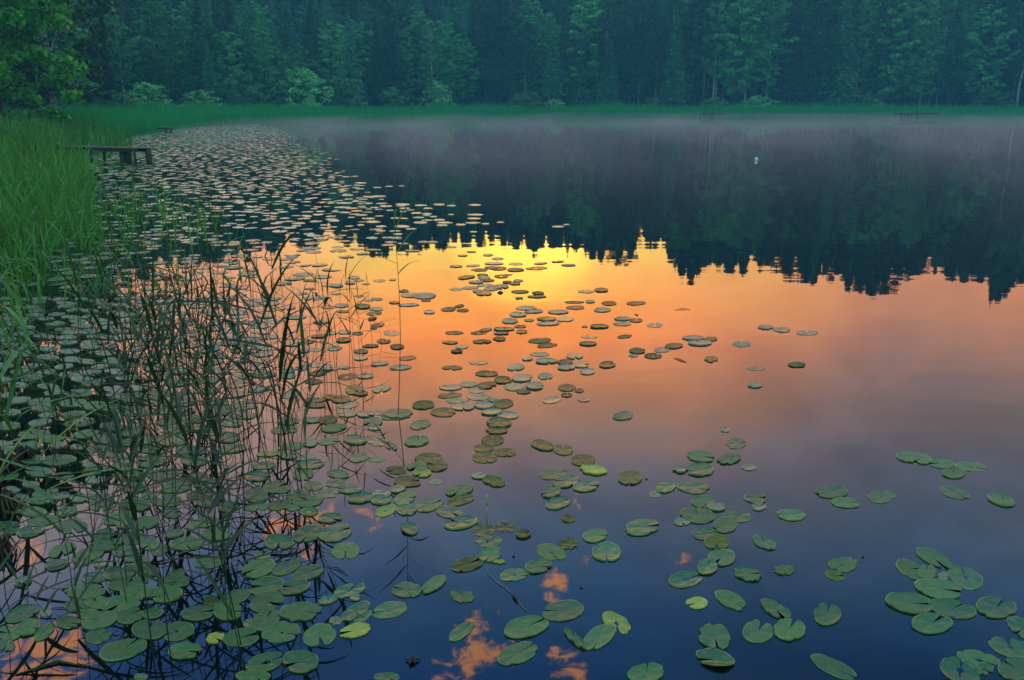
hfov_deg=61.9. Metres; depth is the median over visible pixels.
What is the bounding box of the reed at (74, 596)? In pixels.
[7,540,113,653]
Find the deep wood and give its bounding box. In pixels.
[128,0,1022,98]
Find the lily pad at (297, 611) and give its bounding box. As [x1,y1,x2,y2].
[279,601,320,621]
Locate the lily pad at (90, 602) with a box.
[85,596,108,608]
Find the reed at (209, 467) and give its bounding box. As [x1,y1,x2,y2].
[110,367,243,529]
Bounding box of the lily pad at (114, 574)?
[103,564,135,580]
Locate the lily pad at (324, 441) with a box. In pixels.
[317,437,340,444]
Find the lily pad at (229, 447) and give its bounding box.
[218,444,246,452]
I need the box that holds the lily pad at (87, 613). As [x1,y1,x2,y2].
[80,608,99,619]
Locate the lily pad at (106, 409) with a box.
[103,404,125,411]
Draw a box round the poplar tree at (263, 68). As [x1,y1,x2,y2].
[249,19,284,104]
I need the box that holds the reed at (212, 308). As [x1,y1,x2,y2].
[143,261,276,490]
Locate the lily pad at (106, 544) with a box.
[90,538,121,550]
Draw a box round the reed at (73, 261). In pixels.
[54,233,98,294]
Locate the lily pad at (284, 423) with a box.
[277,416,298,424]
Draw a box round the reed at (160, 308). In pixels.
[134,255,179,366]
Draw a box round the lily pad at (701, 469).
[686,463,713,475]
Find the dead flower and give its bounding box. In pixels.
[405,656,420,664]
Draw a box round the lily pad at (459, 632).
[449,621,474,640]
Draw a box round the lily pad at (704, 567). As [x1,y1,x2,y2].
[697,558,716,574]
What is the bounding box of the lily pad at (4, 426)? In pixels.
[0,421,19,429]
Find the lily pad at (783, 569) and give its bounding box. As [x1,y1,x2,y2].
[774,565,794,574]
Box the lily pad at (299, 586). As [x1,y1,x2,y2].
[278,579,309,594]
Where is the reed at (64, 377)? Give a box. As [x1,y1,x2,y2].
[26,343,105,424]
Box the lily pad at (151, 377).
[146,373,167,380]
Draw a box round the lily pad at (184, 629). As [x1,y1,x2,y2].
[164,621,194,640]
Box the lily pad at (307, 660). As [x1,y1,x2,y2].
[282,649,317,672]
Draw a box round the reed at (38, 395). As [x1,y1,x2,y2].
[1,350,92,460]
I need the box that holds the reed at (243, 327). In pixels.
[214,251,264,410]
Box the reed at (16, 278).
[1,248,54,318]
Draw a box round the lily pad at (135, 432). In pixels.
[122,428,145,436]
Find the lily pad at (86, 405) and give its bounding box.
[79,401,106,409]
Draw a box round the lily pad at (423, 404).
[412,400,433,408]
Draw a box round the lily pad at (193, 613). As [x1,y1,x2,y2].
[181,605,213,620]
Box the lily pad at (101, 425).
[100,422,123,430]
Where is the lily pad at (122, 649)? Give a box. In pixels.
[99,638,146,661]
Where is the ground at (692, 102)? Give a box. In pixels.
[4,97,1023,173]
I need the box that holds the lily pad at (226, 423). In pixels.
[221,418,241,426]
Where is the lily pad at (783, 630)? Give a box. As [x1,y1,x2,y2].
[774,617,805,640]
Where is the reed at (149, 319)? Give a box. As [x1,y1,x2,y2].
[128,264,191,465]
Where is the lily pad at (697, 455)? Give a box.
[687,450,714,461]
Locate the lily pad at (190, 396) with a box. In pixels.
[171,392,195,397]
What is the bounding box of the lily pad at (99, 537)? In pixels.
[90,528,114,540]
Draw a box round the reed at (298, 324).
[257,281,316,420]
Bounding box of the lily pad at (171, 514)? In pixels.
[164,507,180,517]
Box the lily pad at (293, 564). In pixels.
[271,558,300,574]
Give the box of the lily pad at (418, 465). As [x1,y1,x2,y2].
[406,461,426,470]
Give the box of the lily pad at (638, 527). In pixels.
[625,518,658,535]
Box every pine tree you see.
[250,3,281,31]
[312,0,359,101]
[342,0,385,51]
[414,0,455,99]
[504,18,544,102]
[549,23,589,107]
[588,16,626,98]
[603,0,641,102]
[681,0,729,105]
[901,0,944,104]
[920,1,968,105]
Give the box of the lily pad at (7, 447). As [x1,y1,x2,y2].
[0,440,13,449]
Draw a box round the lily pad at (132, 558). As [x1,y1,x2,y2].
[125,554,148,567]
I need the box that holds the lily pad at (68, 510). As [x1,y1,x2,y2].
[56,506,77,516]
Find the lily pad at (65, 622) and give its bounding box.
[56,616,80,628]
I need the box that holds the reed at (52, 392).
[0,325,94,432]
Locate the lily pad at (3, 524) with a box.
[0,521,19,535]
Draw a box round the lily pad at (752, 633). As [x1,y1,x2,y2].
[742,619,772,642]
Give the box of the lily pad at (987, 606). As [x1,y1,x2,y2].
[976,596,1016,617]
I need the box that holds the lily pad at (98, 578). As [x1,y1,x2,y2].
[81,571,109,582]
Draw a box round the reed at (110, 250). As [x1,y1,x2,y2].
[83,220,136,289]
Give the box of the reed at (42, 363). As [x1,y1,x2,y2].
[0,300,118,510]
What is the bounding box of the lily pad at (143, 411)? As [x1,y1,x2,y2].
[118,406,148,415]
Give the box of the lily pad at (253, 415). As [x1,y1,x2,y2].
[228,410,255,418]
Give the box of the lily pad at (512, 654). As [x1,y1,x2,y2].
[497,641,537,664]
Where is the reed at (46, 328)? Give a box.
[8,307,74,368]
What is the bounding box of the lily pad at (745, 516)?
[722,510,751,521]
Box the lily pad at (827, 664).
[811,653,856,679]
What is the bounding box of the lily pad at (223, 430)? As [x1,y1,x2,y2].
[194,424,226,435]
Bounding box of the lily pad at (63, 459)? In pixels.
[43,454,76,465]
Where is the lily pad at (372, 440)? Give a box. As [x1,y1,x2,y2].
[367,435,388,445]
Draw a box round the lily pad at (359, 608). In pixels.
[341,601,369,620]
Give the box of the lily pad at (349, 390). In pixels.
[345,384,362,394]
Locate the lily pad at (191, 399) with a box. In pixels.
[173,398,196,407]
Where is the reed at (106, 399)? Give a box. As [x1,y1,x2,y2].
[49,383,164,585]
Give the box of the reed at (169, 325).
[140,295,185,372]
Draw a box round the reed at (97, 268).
[82,239,126,297]
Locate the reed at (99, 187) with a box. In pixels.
[86,162,126,219]
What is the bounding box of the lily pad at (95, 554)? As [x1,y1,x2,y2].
[77,547,103,559]
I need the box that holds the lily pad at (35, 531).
[16,525,44,536]
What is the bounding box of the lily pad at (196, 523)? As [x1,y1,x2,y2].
[193,516,218,526]
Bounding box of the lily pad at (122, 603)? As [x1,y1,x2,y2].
[99,595,140,611]
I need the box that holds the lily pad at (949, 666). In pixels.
[940,657,980,679]
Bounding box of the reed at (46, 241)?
[24,217,69,277]
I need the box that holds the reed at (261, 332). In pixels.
[197,231,312,482]
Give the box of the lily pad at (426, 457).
[415,453,441,462]
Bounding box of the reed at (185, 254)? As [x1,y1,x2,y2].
[162,227,212,293]
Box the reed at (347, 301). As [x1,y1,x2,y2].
[318,252,380,372]
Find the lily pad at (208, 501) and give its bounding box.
[196,498,213,506]
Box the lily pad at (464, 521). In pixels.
[444,515,476,529]
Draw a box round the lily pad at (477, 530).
[472,522,494,536]
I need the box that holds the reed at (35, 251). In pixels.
[5,218,60,291]
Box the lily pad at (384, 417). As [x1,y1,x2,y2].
[380,413,410,419]
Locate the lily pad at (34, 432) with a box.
[18,429,49,438]
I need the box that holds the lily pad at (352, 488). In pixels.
[338,484,360,493]
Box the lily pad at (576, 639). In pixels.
[564,627,585,648]
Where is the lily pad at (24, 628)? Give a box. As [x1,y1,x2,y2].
[16,618,40,635]
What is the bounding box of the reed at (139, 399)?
[74,353,187,504]
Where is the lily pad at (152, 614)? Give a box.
[143,606,162,618]
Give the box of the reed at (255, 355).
[220,299,276,424]
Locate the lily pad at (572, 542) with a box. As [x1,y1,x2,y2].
[558,537,577,549]
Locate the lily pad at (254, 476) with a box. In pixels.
[244,471,269,480]
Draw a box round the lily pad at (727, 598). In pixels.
[715,590,745,610]
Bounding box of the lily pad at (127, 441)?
[123,438,144,445]
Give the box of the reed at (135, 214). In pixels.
[114,182,143,248]
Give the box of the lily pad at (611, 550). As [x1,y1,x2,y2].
[592,542,620,560]
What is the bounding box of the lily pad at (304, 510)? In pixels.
[300,506,318,515]
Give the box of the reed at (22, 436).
[0,378,114,521]
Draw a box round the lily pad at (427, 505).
[415,498,443,511]
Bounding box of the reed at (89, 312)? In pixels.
[72,266,121,368]
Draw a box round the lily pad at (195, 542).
[170,536,202,550]
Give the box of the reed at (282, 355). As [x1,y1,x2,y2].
[243,152,301,481]
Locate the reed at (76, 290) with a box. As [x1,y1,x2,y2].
[63,255,92,336]
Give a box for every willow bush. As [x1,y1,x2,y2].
[89,89,138,109]
[112,82,186,109]
[176,89,223,107]
[214,70,267,109]
[273,66,333,107]
[313,75,367,110]
[376,87,408,111]
[418,80,454,107]
[509,90,545,112]
[545,99,565,112]
[642,97,666,107]
[700,97,729,110]
[738,95,780,112]
[852,93,888,108]
[963,90,1016,109]
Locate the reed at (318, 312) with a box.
[305,268,331,362]
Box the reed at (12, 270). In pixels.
[2,263,41,324]
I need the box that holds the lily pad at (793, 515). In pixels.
[777,509,805,520]
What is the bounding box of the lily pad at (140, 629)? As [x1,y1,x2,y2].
[132,619,165,639]
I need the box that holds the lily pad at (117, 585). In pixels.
[107,576,147,590]
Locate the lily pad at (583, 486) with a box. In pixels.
[573,480,598,491]
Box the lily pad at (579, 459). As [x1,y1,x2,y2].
[571,453,594,465]
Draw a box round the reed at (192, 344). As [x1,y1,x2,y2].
[155,303,211,389]
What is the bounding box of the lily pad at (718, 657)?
[696,648,734,665]
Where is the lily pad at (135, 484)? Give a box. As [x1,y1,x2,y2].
[119,482,145,491]
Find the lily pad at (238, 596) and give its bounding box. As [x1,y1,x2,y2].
[220,588,250,603]
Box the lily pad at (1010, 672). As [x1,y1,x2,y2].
[998,656,1023,679]
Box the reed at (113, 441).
[76,413,213,570]
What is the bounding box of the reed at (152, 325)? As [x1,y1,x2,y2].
[106,282,179,381]
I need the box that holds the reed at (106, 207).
[90,181,122,237]
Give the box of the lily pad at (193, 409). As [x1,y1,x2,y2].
[170,408,194,415]
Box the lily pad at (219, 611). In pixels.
[213,600,240,620]
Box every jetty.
[40,145,152,164]
[157,127,172,132]
[699,113,723,117]
[894,112,938,118]
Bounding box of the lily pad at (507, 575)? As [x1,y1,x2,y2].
[499,568,528,580]
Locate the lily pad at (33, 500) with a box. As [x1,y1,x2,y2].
[25,496,49,503]
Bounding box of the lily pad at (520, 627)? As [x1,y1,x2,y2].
[504,615,548,638]
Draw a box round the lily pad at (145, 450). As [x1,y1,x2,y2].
[135,445,159,453]
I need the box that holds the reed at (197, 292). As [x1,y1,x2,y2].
[164,276,217,397]
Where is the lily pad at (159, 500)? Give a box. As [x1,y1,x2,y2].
[150,494,181,506]
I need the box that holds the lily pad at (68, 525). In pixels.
[56,519,87,532]
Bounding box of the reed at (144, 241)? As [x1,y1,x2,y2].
[124,225,175,270]
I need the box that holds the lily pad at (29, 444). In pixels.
[19,441,40,449]
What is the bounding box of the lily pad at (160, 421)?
[155,417,175,425]
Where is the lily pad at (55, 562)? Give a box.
[44,558,67,570]
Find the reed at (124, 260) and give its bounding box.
[88,244,171,379]
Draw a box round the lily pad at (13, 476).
[0,471,18,479]
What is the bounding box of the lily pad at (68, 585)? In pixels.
[61,582,81,592]
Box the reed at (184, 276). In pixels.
[166,244,199,324]
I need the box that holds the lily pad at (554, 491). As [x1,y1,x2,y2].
[541,486,560,497]
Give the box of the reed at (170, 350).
[154,270,176,398]
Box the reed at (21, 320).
[0,277,52,402]
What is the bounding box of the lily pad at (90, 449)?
[87,445,111,452]
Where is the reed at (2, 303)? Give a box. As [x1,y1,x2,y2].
[0,269,6,325]
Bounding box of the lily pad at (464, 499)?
[447,494,473,505]
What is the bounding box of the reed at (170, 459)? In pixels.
[94,390,214,527]
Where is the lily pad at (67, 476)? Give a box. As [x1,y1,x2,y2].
[50,472,73,479]
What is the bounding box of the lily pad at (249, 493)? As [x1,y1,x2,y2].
[244,487,267,502]
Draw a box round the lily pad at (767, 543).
[753,534,775,549]
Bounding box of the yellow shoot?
[486,494,487,521]
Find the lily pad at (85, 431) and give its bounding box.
[72,429,98,437]
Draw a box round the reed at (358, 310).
[342,277,377,351]
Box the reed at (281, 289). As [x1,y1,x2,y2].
[255,264,306,334]
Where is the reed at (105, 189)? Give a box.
[94,169,115,222]
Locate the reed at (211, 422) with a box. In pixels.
[166,277,266,491]
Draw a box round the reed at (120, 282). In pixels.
[97,243,149,325]
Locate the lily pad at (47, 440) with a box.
[40,434,63,442]
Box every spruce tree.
[97,26,121,105]
[112,0,141,102]
[117,0,152,103]
[129,0,147,95]
[139,3,158,79]
[160,0,178,66]
[185,0,213,102]
[197,0,225,95]
[200,39,221,102]
[209,0,239,104]
[217,0,245,89]
[237,0,279,102]
[246,33,267,100]
[255,0,277,88]
[303,0,316,102]
[306,14,328,104]
[313,0,320,28]
[336,10,369,108]
[341,0,368,85]
[345,0,359,56]
[362,22,394,106]
[413,0,426,101]
[431,4,455,95]
[451,4,478,108]
[458,5,483,105]
[462,2,486,102]
[513,0,527,104]
[514,1,531,101]
[525,0,547,101]
[541,19,566,104]
[545,0,562,99]
[565,0,579,101]
[567,42,592,106]
[586,0,622,105]
[592,31,622,107]
[653,0,666,76]
[657,14,691,108]
[738,3,774,98]
[772,0,811,108]
[815,0,862,105]
[903,1,943,97]
[932,0,967,106]
[956,0,981,104]
[957,0,1009,103]
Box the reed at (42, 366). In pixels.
[21,304,58,429]
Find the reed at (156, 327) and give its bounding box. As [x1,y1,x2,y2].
[128,289,193,369]
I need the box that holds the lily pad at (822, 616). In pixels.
[814,603,840,625]
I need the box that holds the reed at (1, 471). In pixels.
[0,442,43,596]
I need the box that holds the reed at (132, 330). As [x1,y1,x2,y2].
[85,289,179,409]
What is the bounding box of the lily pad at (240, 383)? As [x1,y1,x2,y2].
[221,379,247,387]
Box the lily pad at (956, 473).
[942,467,965,477]
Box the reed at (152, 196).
[126,167,168,229]
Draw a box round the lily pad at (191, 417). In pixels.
[181,415,202,422]
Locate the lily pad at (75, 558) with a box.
[71,552,91,563]
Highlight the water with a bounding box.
[0,117,1023,679]
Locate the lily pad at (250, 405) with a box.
[230,401,257,409]
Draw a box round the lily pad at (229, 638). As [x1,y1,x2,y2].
[222,628,258,646]
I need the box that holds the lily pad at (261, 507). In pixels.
[245,503,266,510]
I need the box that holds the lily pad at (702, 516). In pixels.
[680,507,714,523]
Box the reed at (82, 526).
[41,422,161,586]
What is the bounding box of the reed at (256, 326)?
[206,253,308,415]
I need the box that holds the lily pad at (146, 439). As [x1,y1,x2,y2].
[138,435,153,443]
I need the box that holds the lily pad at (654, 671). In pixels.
[628,662,663,679]
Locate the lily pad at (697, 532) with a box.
[692,527,715,539]
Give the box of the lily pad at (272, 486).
[263,480,290,492]
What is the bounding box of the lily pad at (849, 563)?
[828,557,856,571]
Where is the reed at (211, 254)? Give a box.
[175,222,235,276]
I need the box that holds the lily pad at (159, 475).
[148,467,182,479]
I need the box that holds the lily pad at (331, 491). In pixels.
[316,488,338,497]
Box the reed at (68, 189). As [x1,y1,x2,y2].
[60,163,83,216]
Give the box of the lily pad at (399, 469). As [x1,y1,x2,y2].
[386,466,405,473]
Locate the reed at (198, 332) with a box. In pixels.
[136,246,266,449]
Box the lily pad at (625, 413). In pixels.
[613,410,632,419]
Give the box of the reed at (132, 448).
[84,407,143,539]
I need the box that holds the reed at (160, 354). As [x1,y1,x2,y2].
[142,245,168,477]
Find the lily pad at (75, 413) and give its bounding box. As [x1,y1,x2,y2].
[62,410,85,418]
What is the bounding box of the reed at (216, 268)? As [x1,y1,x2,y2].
[199,234,254,304]
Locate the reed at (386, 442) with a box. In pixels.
[356,424,403,463]
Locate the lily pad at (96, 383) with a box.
[82,379,105,386]
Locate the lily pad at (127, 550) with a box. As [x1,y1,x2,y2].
[112,545,132,556]
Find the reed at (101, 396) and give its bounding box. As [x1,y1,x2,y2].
[37,374,129,520]
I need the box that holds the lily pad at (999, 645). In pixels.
[989,637,1023,656]
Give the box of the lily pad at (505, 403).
[493,399,513,408]
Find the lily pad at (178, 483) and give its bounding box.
[161,481,190,492]
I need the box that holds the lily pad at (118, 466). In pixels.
[111,462,133,470]
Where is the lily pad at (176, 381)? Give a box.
[167,378,189,386]
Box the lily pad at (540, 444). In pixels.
[531,439,552,450]
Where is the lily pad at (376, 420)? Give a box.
[363,417,382,426]
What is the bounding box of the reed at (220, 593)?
[173,499,274,671]
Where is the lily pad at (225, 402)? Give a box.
[204,398,228,405]
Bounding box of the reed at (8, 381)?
[0,318,56,451]
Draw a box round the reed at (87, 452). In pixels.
[23,408,149,546]
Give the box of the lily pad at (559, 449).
[553,444,572,454]
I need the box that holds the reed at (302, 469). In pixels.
[282,442,330,494]
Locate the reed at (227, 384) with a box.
[171,316,273,461]
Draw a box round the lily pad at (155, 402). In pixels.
[144,397,169,405]
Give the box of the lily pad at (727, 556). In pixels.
[708,549,734,565]
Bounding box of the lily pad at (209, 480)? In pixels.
[193,479,218,488]
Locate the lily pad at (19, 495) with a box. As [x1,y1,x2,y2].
[14,493,28,501]
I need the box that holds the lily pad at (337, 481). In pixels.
[325,478,344,487]
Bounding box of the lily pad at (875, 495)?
[868,490,894,503]
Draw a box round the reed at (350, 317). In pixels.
[332,273,367,366]
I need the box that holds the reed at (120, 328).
[71,266,167,422]
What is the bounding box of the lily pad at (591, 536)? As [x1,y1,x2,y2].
[582,529,607,542]
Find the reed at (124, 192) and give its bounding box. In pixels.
[113,174,141,215]
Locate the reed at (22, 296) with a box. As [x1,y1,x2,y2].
[9,264,33,333]
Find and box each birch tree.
[0,0,123,109]
[76,8,111,103]
[98,7,141,101]
[161,11,190,81]
[264,27,291,74]
[397,14,427,102]
[417,17,440,102]
[442,20,460,102]
[516,0,545,67]
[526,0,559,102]
[535,15,569,106]
[595,0,625,98]
[656,0,690,106]
[662,1,694,104]
[698,0,732,103]
[705,0,733,96]
[718,0,741,104]
[734,0,770,104]
[748,0,792,102]
[783,4,812,105]
[829,0,868,105]
[847,0,875,106]
[869,0,908,101]
[873,0,911,102]
[907,0,947,105]
[918,0,969,105]
[968,0,1013,103]
[973,0,1023,104]
[978,0,1016,87]
[1002,0,1023,107]
[1003,0,1023,104]
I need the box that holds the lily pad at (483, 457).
[472,451,496,462]
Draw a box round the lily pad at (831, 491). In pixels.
[815,485,847,497]
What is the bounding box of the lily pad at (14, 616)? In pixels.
[6,604,39,622]
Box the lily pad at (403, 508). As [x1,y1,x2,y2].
[395,503,415,514]
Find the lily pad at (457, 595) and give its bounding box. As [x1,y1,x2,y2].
[451,590,474,602]
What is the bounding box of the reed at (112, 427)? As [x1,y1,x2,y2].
[96,392,139,513]
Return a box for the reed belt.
[2,99,1023,138]
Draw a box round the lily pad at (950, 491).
[940,485,969,499]
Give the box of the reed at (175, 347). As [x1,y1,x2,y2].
[79,254,253,471]
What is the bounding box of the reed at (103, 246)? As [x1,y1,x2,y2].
[86,215,108,275]
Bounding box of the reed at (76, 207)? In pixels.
[56,185,100,228]
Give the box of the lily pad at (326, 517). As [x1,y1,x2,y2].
[318,512,341,522]
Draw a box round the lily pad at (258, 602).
[249,590,282,611]
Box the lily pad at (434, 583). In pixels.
[421,575,445,593]
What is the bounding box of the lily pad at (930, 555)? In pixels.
[916,547,952,568]
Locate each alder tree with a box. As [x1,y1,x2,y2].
[0,0,38,108]
[1,2,70,105]
[9,36,48,100]
[26,0,98,105]
[35,2,99,106]
[50,3,105,105]
[59,0,109,108]
[85,8,137,105]
[89,0,126,102]
[126,0,181,99]
[139,53,177,106]
[172,1,220,100]
[184,24,234,103]
[196,3,243,88]
[201,31,245,102]
[220,23,268,107]
[233,5,279,104]
[242,26,285,103]
[253,4,279,85]
[273,55,305,104]
[276,41,316,103]
[286,36,322,97]
[310,20,356,100]
[332,1,344,44]
[335,20,383,107]
[384,11,431,105]
[398,10,438,106]
[411,21,461,104]
[424,22,464,99]
[448,38,484,107]
[505,0,555,101]
[545,3,568,96]
[556,0,613,80]
[558,1,616,107]
[563,6,602,104]
[576,2,621,101]
[590,13,622,99]
[659,0,715,106]
[680,0,725,103]
[682,0,731,103]
[701,1,739,98]
[708,0,758,105]
[708,0,768,108]
[732,0,778,100]
[732,0,779,104]
[740,2,798,102]
[754,0,808,104]
[758,9,802,102]
[824,0,880,105]
[850,0,910,99]
[850,30,890,104]
[851,2,885,104]
[867,0,928,108]
[881,0,933,105]
[897,26,944,104]
[955,4,1020,107]
[998,0,1023,107]
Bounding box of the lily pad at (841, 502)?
[831,497,858,507]
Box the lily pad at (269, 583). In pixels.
[249,576,283,594]
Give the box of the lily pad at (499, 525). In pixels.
[495,521,514,532]
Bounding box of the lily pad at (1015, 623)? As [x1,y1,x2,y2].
[1007,616,1023,637]
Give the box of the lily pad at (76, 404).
[59,399,85,406]
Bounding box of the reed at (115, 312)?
[93,250,136,430]
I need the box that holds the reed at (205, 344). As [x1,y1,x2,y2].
[182,321,228,483]
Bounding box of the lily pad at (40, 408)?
[32,404,57,411]
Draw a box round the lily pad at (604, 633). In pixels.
[583,623,615,649]
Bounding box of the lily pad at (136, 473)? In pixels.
[116,470,142,480]
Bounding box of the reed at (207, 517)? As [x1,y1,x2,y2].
[158,480,309,630]
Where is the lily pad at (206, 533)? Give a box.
[201,528,229,540]
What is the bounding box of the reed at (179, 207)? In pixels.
[154,175,188,238]
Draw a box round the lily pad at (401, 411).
[383,408,412,417]
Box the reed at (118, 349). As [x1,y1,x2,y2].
[98,283,143,389]
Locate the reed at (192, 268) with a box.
[172,241,226,305]
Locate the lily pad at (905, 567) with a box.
[896,558,920,579]
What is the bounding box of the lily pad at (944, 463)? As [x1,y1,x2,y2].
[930,459,954,467]
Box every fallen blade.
[16,659,85,674]
[40,469,137,477]
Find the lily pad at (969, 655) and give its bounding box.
[957,649,1000,669]
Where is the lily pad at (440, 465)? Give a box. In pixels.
[427,459,447,471]
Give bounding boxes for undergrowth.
[1,69,1023,106]
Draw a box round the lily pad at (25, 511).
[19,506,46,516]
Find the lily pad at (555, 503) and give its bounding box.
[546,496,570,509]
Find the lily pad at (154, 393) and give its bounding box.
[149,389,172,396]
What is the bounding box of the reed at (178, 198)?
[156,172,195,233]
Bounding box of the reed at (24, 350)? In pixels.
[0,305,59,424]
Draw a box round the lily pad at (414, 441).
[404,435,428,446]
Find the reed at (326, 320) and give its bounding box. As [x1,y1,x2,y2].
[318,274,330,372]
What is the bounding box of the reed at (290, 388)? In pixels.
[247,330,339,470]
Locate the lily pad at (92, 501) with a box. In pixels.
[86,494,114,506]
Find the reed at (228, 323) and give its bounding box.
[207,290,282,420]
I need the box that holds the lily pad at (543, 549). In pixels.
[536,543,565,559]
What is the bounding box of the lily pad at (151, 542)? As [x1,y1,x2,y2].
[140,537,158,549]
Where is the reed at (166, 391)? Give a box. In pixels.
[128,325,202,466]
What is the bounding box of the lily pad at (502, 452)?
[493,448,515,456]
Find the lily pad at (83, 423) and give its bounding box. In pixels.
[64,417,94,426]
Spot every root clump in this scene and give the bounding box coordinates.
[0,446,22,475]
[0,487,27,518]
[0,532,20,559]
[16,444,34,460]
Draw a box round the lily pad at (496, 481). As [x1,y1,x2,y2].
[482,475,504,486]
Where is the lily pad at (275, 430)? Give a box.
[271,426,297,433]
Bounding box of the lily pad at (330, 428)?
[322,423,346,432]
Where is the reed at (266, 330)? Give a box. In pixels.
[219,272,300,422]
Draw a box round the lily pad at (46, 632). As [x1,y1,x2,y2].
[34,622,53,640]
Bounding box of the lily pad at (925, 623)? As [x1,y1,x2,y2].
[912,613,952,633]
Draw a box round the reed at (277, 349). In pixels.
[235,269,321,451]
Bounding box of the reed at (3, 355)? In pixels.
[0,312,7,395]
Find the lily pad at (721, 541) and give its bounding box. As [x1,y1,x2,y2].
[704,534,728,548]
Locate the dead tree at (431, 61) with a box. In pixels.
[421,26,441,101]
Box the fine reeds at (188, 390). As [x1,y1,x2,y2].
[1,180,329,456]
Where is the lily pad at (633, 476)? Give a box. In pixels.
[618,470,641,484]
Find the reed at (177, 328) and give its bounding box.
[133,252,247,493]
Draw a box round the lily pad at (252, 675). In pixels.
[235,670,270,679]
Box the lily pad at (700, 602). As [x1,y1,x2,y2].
[686,597,707,608]
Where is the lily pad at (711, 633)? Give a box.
[699,623,730,649]
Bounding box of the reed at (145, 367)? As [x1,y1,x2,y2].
[120,307,171,409]
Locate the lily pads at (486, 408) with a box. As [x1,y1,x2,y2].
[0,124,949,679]
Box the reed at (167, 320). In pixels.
[154,276,185,370]
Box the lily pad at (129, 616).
[116,607,142,623]
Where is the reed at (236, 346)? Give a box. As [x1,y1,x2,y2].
[219,279,278,480]
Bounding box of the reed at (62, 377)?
[4,318,130,467]
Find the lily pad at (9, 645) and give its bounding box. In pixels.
[0,639,14,651]
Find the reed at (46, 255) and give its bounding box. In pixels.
[7,217,67,292]
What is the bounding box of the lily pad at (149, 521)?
[133,516,157,529]
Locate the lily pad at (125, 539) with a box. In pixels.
[121,531,143,544]
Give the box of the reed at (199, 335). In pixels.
[172,299,240,445]
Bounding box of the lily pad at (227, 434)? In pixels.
[210,431,239,442]
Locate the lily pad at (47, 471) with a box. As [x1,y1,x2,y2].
[25,466,51,476]
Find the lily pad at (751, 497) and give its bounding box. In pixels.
[744,492,766,502]
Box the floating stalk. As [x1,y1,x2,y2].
[486,566,527,610]
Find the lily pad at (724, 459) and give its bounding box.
[717,453,740,464]
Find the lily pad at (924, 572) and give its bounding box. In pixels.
[918,564,935,577]
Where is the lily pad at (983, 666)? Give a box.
[973,663,993,674]
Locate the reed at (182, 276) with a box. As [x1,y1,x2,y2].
[160,248,220,331]
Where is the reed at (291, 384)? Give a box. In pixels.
[255,262,369,467]
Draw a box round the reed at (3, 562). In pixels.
[0,462,74,634]
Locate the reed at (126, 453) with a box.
[67,404,217,557]
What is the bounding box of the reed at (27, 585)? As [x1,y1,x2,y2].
[2,557,60,631]
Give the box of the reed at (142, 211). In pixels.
[121,179,155,242]
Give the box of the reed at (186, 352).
[169,283,240,491]
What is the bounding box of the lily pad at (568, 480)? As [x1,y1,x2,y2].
[553,474,578,487]
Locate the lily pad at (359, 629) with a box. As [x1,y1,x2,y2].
[340,623,369,638]
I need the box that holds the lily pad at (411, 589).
[391,582,420,597]
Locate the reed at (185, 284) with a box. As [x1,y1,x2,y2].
[179,266,216,394]
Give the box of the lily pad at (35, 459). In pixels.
[20,454,44,463]
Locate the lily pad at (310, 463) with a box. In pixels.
[295,459,323,468]
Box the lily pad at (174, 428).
[162,424,192,434]
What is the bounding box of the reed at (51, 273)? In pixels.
[29,251,68,296]
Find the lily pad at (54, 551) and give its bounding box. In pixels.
[48,542,75,557]
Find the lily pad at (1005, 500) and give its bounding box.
[987,492,1015,506]
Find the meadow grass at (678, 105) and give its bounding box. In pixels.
[4,103,1023,113]
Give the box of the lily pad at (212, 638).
[206,632,223,643]
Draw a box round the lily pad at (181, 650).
[168,642,201,658]
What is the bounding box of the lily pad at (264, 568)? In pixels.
[242,558,275,577]
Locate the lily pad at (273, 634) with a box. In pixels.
[261,621,300,642]
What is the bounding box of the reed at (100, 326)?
[80,282,144,417]
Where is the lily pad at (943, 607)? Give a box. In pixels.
[928,597,976,618]
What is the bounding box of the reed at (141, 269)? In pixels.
[111,238,170,302]
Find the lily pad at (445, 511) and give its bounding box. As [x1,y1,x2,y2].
[436,505,462,517]
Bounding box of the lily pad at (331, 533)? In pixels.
[319,523,350,541]
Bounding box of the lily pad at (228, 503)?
[219,501,236,512]
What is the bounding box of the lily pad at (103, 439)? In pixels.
[93,433,115,443]
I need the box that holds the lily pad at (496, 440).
[481,434,503,445]
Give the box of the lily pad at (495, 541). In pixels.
[475,535,502,546]
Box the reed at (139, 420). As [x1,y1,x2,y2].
[129,350,156,500]
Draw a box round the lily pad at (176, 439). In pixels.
[156,434,185,446]
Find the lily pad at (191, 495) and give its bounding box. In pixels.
[186,489,214,498]
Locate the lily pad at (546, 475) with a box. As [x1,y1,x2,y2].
[539,468,566,479]
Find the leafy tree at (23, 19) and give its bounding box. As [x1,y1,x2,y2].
[0,0,90,125]
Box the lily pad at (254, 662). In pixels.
[246,651,282,671]
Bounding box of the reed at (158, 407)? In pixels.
[116,357,170,506]
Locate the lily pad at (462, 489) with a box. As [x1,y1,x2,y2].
[445,484,472,495]
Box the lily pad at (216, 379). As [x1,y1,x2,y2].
[198,376,217,383]
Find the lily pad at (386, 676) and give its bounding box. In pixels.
[374,672,399,679]
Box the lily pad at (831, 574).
[824,570,845,580]
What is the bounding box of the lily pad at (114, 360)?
[102,357,124,363]
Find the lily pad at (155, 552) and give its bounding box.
[149,542,166,555]
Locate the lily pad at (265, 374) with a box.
[249,370,275,377]
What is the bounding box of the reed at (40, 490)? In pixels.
[0,396,168,580]
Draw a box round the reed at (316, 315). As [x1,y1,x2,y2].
[282,293,343,360]
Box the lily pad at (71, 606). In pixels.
[64,599,88,611]
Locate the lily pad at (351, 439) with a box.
[343,434,366,444]

